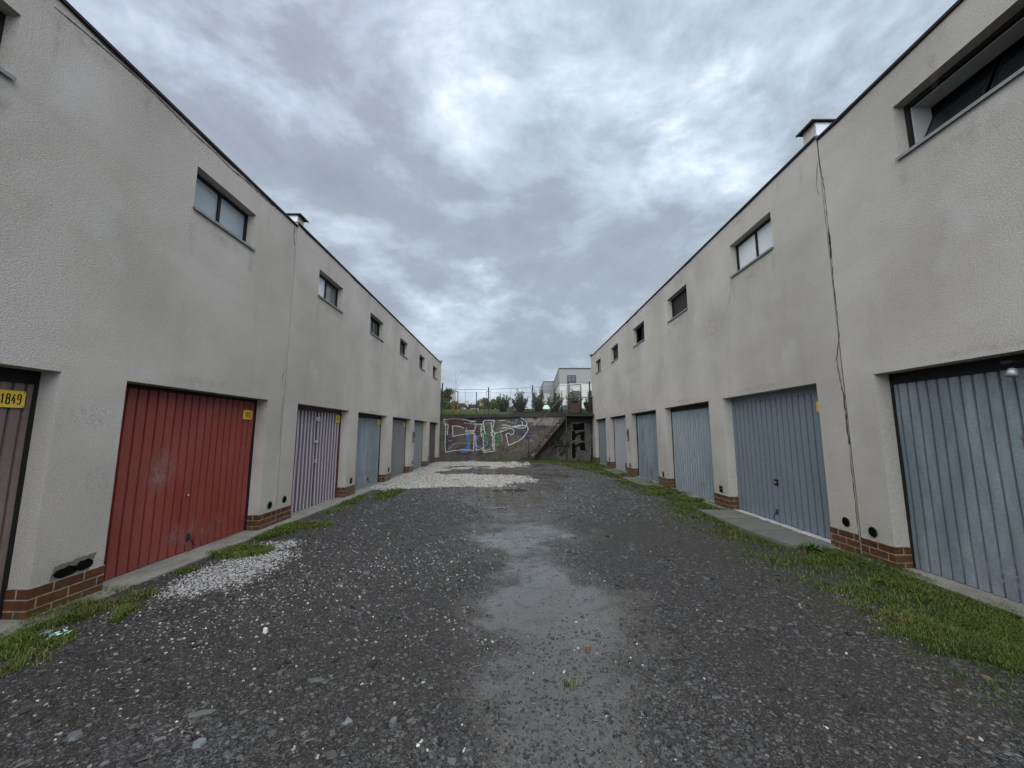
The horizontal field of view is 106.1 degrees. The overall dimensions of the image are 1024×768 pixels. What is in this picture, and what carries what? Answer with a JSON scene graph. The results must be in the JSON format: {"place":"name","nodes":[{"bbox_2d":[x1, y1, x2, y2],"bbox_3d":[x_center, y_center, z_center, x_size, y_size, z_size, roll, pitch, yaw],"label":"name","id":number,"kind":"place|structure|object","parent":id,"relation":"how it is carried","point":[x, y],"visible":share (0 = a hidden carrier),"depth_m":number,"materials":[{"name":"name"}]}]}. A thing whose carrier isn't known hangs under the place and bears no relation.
{"place":"outdoors","nodes":[
{"label":"outdoors","id":0,"kind":"place"},
{"bbox_2d":[0,461,1023,767],"bbox_3d":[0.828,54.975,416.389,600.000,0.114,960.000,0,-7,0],"label":"ground","id":1,"kind":"structure","parent":0,"point":[534,583],"depth_m":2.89,"materials":[{"name":"grey gravel"}]},
{"bbox_2d":[39,627,69,639],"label":"litter","id":2,"kind":"object","parent":1,"relation":"on","point":[55,633],"visible":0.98,"depth_m":3.17,"materials":[{"name":"plastic"}]},
{"bbox_2d":[65,729,83,741],"bbox_3d":[-2.341,1.885,2.059,0.083,0.025,0.070,-6,-9,39],"label":"stone","id":3,"kind":"object","parent":1,"relation":"on","point":[75,735],"visible":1,"depth_m":2.05,"materials":[{"name":"grey stone"}]},
{"bbox_2d":[0,0,298,638],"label":"garage building","id":4,"kind":"structure","parent":1,"relation":"on","point":[148,231],"depth_m":4.33,"materials":[{"name":"paint"}]},
{"bbox_2d":[0,11,16,81],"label":"window frame","id":5,"kind":"structure","parent":4,"relation":"in","point":[2,16],"depth_m":3.41,"materials":[{"name":"paint"}]},
{"bbox_2d":[0,367,40,618],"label":"garage door","id":6,"kind":"structure","parent":4,"relation":"in","point":[19,388],"depth_m":3.55,"materials":[{"name":"brown paint"}]},
{"bbox_2d":[103,383,256,580],"bbox_3d":[-4.609,1.241,5.516,0.134,2.249,2.600,0,-7,0],"label":"garage door","id":7,"kind":"structure","parent":4,"relation":"in","point":[182,480],"depth_m":5.28,"materials":[{"name":"red paint"}]},
{"bbox_2d":[193,173,255,251],"bbox_3d":[-4.467,-2.651,5.954,0.225,0.646,1.260,0,-7,0],"label":"window frame","id":8,"kind":"structure","parent":4,"relation":"in","point":[210,202],"depth_m":5.96,"materials":[{"name":"glass"}]},
{"bbox_2d":[192,738,206,748],"bbox_3d":[-1.614,1.853,1.984,0.071,0.024,0.053,0,-7,0],"label":"stone","id":9,"kind":"object","parent":1,"relation":"on","point":[198,742],"visible":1,"depth_m":1.98,"materials":[{"name":"grey stone"}]},
{"bbox_2d":[188,709,215,717],"bbox_3d":[-1.772,1.884,2.203,0.154,0.018,0.032,3,-8,-21],"label":"stone","id":10,"kind":"object","parent":1,"relation":"on","point":[200,713],"visible":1,"depth_m":2.20,"materials":[{"name":"grey stone"}]},
{"bbox_2d":[146,539,301,611],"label":"marble chippings","id":11,"kind":"object","parent":1,"relation":"on","point":[215,572],"visible":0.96,"depth_m":4.61,"materials":[{"name":"gravel"}]},
{"bbox_2d":[0,459,576,686],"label":"grass tufts","id":12,"kind":"object","parent":1,"relation":"on","point":[19,647],"visible":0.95,"depth_m":3.65,"materials":[{"name":"green plant"}]},
{"bbox_2d":[307,677,324,682],"bbox_3d":[-1.275,1.922,2.501,0.126,0.017,0.039,1,-7,-7],"label":"stone","id":13,"kind":"object","parent":1,"relation":"on","point":[315,679],"visible":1,"depth_m":2.49,"materials":[{"name":"grey stone"}]},
{"bbox_2d":[343,717,352,724],"bbox_3d":[-0.905,1.873,2.140,0.050,0.018,0.062,0,-7,0],"label":"stone","id":14,"kind":"object","parent":1,"relation":"on","point":[347,720],"visible":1,"depth_m":2.13,"materials":[{"name":"grey stone"}]},
{"bbox_2d":[275,213,442,523],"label":"garage building","id":15,"kind":"structure","parent":1,"relation":"on","point":[361,408],"depth_m":10.15,"materials":[{"name":"paint"}]},
{"bbox_2d":[291,405,341,512],"bbox_3d":[-4.603,1.678,8.969,0.098,2.259,2.520,0,-7,0],"label":"garage door","id":16,"kind":"structure","parent":15,"relation":"in","point":[317,440],"depth_m":9.00,"materials":[{"name":"purple paint"}]},
{"bbox_2d":[318,274,343,312],"bbox_3d":[-4.460,-2.224,9.347,0.225,0.651,1.260,0,-7,0],"label":"window frame","id":17,"kind":"structure","parent":15,"relation":"in","point":[327,291],"depth_m":9.49,"materials":[{"name":"paint"}]},
{"bbox_2d":[355,413,380,489],"bbox_3d":[-4.587,2.076,12.078,0.117,2.259,2.550,0,-7,0],"label":"garage door","id":18,"kind":"structure","parent":15,"relation":"in","point":[369,426],"depth_m":12.26,"materials":[{"name":"metal"}]},
{"bbox_2d":[370,316,383,341],"bbox_3d":[-4.454,-1.823,12.481,0.225,0.651,1.240,0,-7,0],"label":"window frame","id":19,"kind":"structure","parent":15,"relation":"in","point":[374,325],"depth_m":12.71,"materials":[{"name":"paint"}]},
{"bbox_2d":[391,418,405,476],"bbox_3d":[-4.601,2.479,15.223,0.080,2.259,2.550,0,-7,0],"label":"garage door","id":20,"kind":"structure","parent":15,"relation":"in","point":[399,425],"depth_m":15.55,"materials":[{"name":"grey paint"}]},
{"bbox_2d":[400,340,408,358],"bbox_3d":[-4.447,-1.425,15.586,0.225,0.651,1.160,0,-7,0],"label":"window frame","id":21,"kind":"structure","parent":15,"relation":"in","point":[402,346],"depth_m":15.91,"materials":[{"name":"paint"}]},
{"bbox_2d":[413,420,422,468],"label":"garage door","id":22,"kind":"structure","parent":15,"relation":"in","point":[418,426],"depth_m":18.82,"materials":[{"name":"blue paint"}]},
{"bbox_2d":[419,357,424,370],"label":"window frame","id":23,"kind":"structure","parent":15,"relation":"in","point":[420,359],"depth_m":19.05,"materials":[{"name":"paint"}]},
{"bbox_2d":[429,422,434,462],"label":"garage door","id":24,"kind":"structure","parent":15,"relation":"in","point":[432,425],"depth_m":21.87,"materials":[{"name":"brown paint"}]},
{"bbox_2d":[389,717,397,728],"bbox_3d":[-0.653,1.863,2.118,0.048,0.033,0.062,0,-7,0],"label":"stone","id":25,"kind":"object","parent":1,"relation":"on","point":[393,722],"visible":1,"depth_m":2.11,"materials":[{"name":"grey stone"}]},
{"bbox_2d":[370,460,538,490],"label":"pale gravel","id":26,"kind":"structure","parent":1,"relation":"on","point":[428,477],"depth_m":13.76,"materials":[{"name":"beige gravel"}]},
{"bbox_2d":[478,474,524,475],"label":"puddle","id":27,"kind":"object","parent":1,"relation":"on","point":[504,474],"visible":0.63,"depth_m":15.14,"materials":[{"name":"grey liquid"}]},
{"bbox_2d":[492,489,530,491],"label":"puddle","id":28,"kind":"object","parent":1,"relation":"on","point":[510,490],"visible":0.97,"depth_m":10.88,"materials":[{"name":"grey liquid"}]},
{"bbox_2d":[315,462,712,528],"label":"slate gravel","id":29,"kind":"structure","parent":1,"relation":"on","point":[447,493],"depth_m":9.94,"materials":[{"name":"grey gravel"}]},
{"bbox_2d":[439,411,592,461],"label":"retaining wall","id":30,"kind":"structure","parent":1,"relation":"on","point":[469,437],"depth_m":23.19,"materials":[{"name":"concrete"}]},
{"bbox_2d":[441,382,590,414],"bbox_3d":[0.249,0.951,23.570,9.155,2.200,0.100,0,-7,0],"label":"fence","id":31,"kind":"object","parent":30,"relation":"on","point":[531,402],"visible":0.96,"depth_m":23.56,"materials":[{"name":"metal"}]},
{"bbox_2d":[569,384,581,412],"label":"metal gate","id":32,"kind":"structure","parent":31,"relation":"attached to","point":[575,400],"depth_m":23.35,"materials":[{"name":"metal"}]},
{"bbox_2d":[521,393,593,460],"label":"staircase","id":33,"kind":"structure","parent":1,"relation":"on","point":[575,407],"depth_m":22.53,"materials":[{"name":"metal"}]},
{"bbox_2d":[590,418,591,460],"bbox_3d":[4.746,3.355,23.051,0.055,2.600,0.055,3,-8,-22],"label":"drain pipe","id":34,"kind":"object","parent":1,"relation":"on","point":[591,439],"visible":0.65,"depth_m":23.03,"materials":[{"name":"metal"}]},
{"bbox_2d":[624,477,642,479],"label":"paving slab","id":35,"kind":"structure","parent":1,"relation":"on","point":[626,478],"depth_m":14.13,"materials":[{"name":"concrete"}]},
{"bbox_2d":[627,479,651,481],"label":"paving slab","id":36,"kind":"structure","parent":1,"relation":"on","point":[639,480],"depth_m":13.58,"materials":[{"name":"concrete"}]},
{"bbox_2d":[635,482,658,485],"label":"paving slab","id":37,"kind":"structure","parent":1,"relation":"on","point":[644,483],"depth_m":12.80,"materials":[{"name":"concrete"}]},
{"bbox_2d":[589,119,862,555],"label":"garage building","id":38,"kind":"structure","parent":1,"relation":"on","point":[716,373],"depth_m":7.90,"materials":[{"name":"paint"}]},
{"bbox_2d":[596,360,600,373],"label":"window frame","id":39,"kind":"structure","parent":38,"relation":"in","point":[599,362],"depth_m":21.94,"materials":[{"name":"paint"}]},
{"bbox_2d":[598,419,606,464],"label":"garage door","id":40,"kind":"structure","parent":38,"relation":"in","point":[602,422],"depth_m":21.42,"materials":[{"name":"grey paint"}]},
{"bbox_2d":[610,345,617,363],"bbox_3d":[4.893,-1.436,18.104,0.225,0.731,1.310,0,-7,0],"label":"window frame","id":41,"kind":"structure","parent":38,"relation":"in","point":[615,349],"depth_m":18.34,"materials":[{"name":"paint"}]},
{"bbox_2d":[613,416,626,470],"bbox_3d":[5.049,2.683,17.523,0.072,2.439,2.743,0,-7,0],"label":"garage door","id":42,"kind":"structure","parent":38,"relation":"in","point":[620,447],"depth_m":17.84,"materials":[{"name":"grey paint"}]},
{"bbox_2d":[632,324,644,347],"bbox_3d":[4.986,-1.880,14.633,0.425,0.731,1.330,0,-7,0],"label":"window frame","id":43,"kind":"structure","parent":38,"relation":"in","point":[642,338],"depth_m":14.69,"materials":[{"name":"paint"}]},
{"bbox_2d":[636,411,658,481],"bbox_3d":[5.043,2.239,14.055,0.074,2.439,2.770,0,-7,0],"label":"garage door","id":44,"kind":"structure","parent":38,"relation":"in","point":[646,426],"depth_m":14.27,"materials":[{"name":"metal"}]},
{"bbox_2d":[667,288,687,322],"bbox_3d":[4.879,-2.317,11.221,0.225,0.731,1.350,0,-7,0],"label":"window frame","id":45,"kind":"structure","parent":38,"relation":"in","point":[679,303],"depth_m":11.36,"materials":[{"name":"paint"}]},
{"bbox_2d":[671,402,713,499],"bbox_3d":[5.039,1.797,10.608,0.079,2.439,2.800,0,-7,0],"label":"garage door","id":46,"kind":"structure","parent":38,"relation":"in","point":[691,433],"depth_m":10.66,"materials":[{"name":"metal"}]},
{"bbox_2d":[730,217,773,277],"bbox_3d":[4.872,-2.758,7.774,0.225,0.731,1.380,0,-7,0],"label":"window frame","id":47,"kind":"structure","parent":38,"relation":"in","point":[760,241],"depth_m":7.82,"materials":[{"name":"glass"}]},
{"bbox_2d":[731,385,830,538],"bbox_3d":[5.015,1.369,7.260,0.134,2.439,2.770,0,-7,0],"label":"garage door","id":48,"kind":"structure","parent":38,"relation":"in","point":[781,477],"depth_m":7.10,"materials":[{"name":"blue metal"}]},
{"bbox_2d":[737,510,830,542],"bbox_3d":[4.845,2.580,7.099,0.328,0.001,2.685,0,-7,0],"label":"painted threshold","id":49,"kind":"object","parent":38,"relation":"on","point":[802,532],"visible":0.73,"depth_m":6.75,"materials":[{"name":"white paint"}]},
{"bbox_2d":[698,510,759,519],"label":"paving slab","id":50,"kind":"structure","parent":1,"relation":"on","point":[726,514],"depth_m":7.81,"materials":[{"name":"concrete"}]},
{"bbox_2d":[720,519,792,532],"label":"paving slab","id":51,"kind":"structure","parent":1,"relation":"on","point":[746,525],"depth_m":6.90,"materials":[{"name":"concrete"}]},
{"bbox_2d":[538,459,1023,733],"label":"grass","id":52,"kind":"structure","parent":1,"relation":"on","point":[996,638],"depth_m":3.82,"materials":[{"name":"green plant"}]},
{"bbox_2d":[748,531,834,547],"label":"paving slab","id":53,"kind":"structure","parent":1,"relation":"on","point":[794,539],"depth_m":6.12,"materials":[{"name":"concrete"}]},
{"bbox_2d":[799,539,827,551],"bbox_3d":[4.381,2.345,5.580,0.378,0.145,0.504,-3,-8,22],"label":"weed plant","id":54,"kind":"object","parent":1,"relation":"on","point":[809,545],"visible":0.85,"depth_m":5.52,"materials":[{"name":"green plant"}]},
{"bbox_2d":[815,0,1023,618],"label":"garage building","id":55,"kind":"structure","parent":1,"relation":"on","point":[920,141],"depth_m":4.41,"materials":[{"name":"paint"}]},
{"bbox_2d":[838,334,862,553],"bbox_3d":[4.818,-0.639,5.639,0.046,6.300,0.019,0,-7,0],"label":"joint strip","id":56,"kind":"object","parent":55,"relation":"attached to","point":[850,440],"visible":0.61,"depth_m":5.45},
{"bbox_2d":[889,353,1023,603],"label":"garage door","id":57,"kind":"structure","parent":55,"relation":"in","point":[959,428],"depth_m":4.24,"materials":[{"name":"metal"}]},
{"bbox_2d":[895,7,1023,160],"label":"window frame","id":58,"kind":"structure","parent":55,"relation":"in","point":[921,124],"depth_m":4.29,"materials":[{"name":"paint"}]},
{"bbox_2d":[1000,360,1023,376],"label":"door lamp","id":59,"kind":"object","parent":55,"relation":"attached to","point":[1012,371],"visible":1,"depth_m":3.72,"materials":[{"name":"glass"}]},
{"bbox_2d":[67,0,956,408],"label":"sky","id":60,"kind":"structure","parent":0,"point":[512,181],"materials":[{"name":"grey"}]},
{"bbox_2d":[440,408,591,414],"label":"lawn grass","id":61,"kind":"structure","parent":0,"point":[469,411],"depth_m":26.68,"materials":[{"name":"green plant"}]},
{"bbox_3d":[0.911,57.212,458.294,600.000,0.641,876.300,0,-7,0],"label":"lawn","id":62,"kind":"structure","parent":0,"visible":0},
{"bbox_2d":[440,387,453,408],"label":"tree","id":63,"kind":"object","parent":62,"relation":"on","point":[448,398],"visible":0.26,"depth_m":59.84,"materials":[{"name":"green plant"}]},
{"bbox_2d":[451,391,457,409],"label":"tree stakes","id":64,"kind":"object","parent":62,"relation":"on","point":[453,399],"visible":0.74,"depth_m":28.90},
{"bbox_2d":[448,401,460,408],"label":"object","id":65,"kind":"object","parent":62,"relation":"on","point":[455,404],"visible":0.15,"depth_m":61.51,"materials":[{"name":"green plant"}]},
{"bbox_2d":[459,401,468,409],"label":"house","id":66,"kind":"structure","parent":62,"relation":"on","point":[465,406],"depth_m":82.92,"materials":[{"name":"white paint"}]},
{"bbox_2d":[467,404,478,409],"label":"house","id":67,"kind":"structure","parent":62,"relation":"on","point":[471,406],"depth_m":83.48,"materials":[{"name":"white tile"}]},
{"bbox_2d":[480,397,498,409],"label":"tree","id":68,"kind":"object","parent":62,"relation":"on","point":[491,403],"visible":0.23,"depth_m":60.79,"materials":[{"name":"green plant"}]},
{"bbox_2d":[496,394,509,412],"bbox_3d":[-0.571,1.291,26.353,1.009,1.386,0.856,-4,-8,30],"label":"shrub","id":69,"kind":"object","parent":62,"relation":"on","point":[503,405],"visible":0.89,"depth_m":26.18,"materials":[{"name":"green plant"}]},
{"bbox_2d":[511,389,528,411],"bbox_3d":[0.577,1.160,26.478,1.312,1.660,0.993,0,-7,0],"label":"shrub","id":70,"kind":"object","parent":62,"relation":"on","point":[520,405],"visible":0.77,"depth_m":26.23,"materials":[{"name":"green plant"}]},
{"bbox_2d":[533,387,545,411],"bbox_3d":[1.795,1.097,26.460,1.096,1.819,0.943,0,-7,0],"label":"shrub","id":71,"kind":"object","parent":62,"relation":"on","point":[538,402],"visible":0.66,"depth_m":26.38,"materials":[{"name":"green plant"}]},
{"bbox_2d":[547,389,563,410],"bbox_3d":[2.919,1.109,26.523,1.215,1.772,1.036,-4,-8,27],"label":"shrub","id":72,"kind":"object","parent":62,"relation":"on","point":[554,400],"visible":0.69,"depth_m":26.46,"materials":[{"name":"green plant"}]},
{"bbox_2d":[541,368,591,408],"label":"modern building","id":73,"kind":"structure","parent":62,"relation":"on","point":[572,376],"depth_m":60.50,"materials":[{"name":"paint"}]},
{"bbox_2d":[567,375,575,381],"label":"window","id":74,"kind":"structure","parent":73,"relation":"in","point":[570,378],"depth_m":60.40,"materials":[{"name":"glass"}]},
{"bbox_2d":[565,388,582,409],"bbox_3d":[4.246,1.124,26.475,1.295,1.737,1.127,0,-7,0],"label":"shrub","id":75,"kind":"object","parent":62,"relation":"on","point":[571,399],"visible":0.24,"depth_m":26.36,"materials":[{"name":"green plant"}]},
{"bbox_2d":[583,392,591,411],"bbox_3d":[5.338,1.250,26.405,0.943,1.476,0.921,-2,-8,14],"label":"shrub","id":76,"kind":"object","parent":62,"relation":"on","point":[586,403],"visible":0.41,"depth_m":26.33,"materials":[{"name":"green plant"}]}
]}

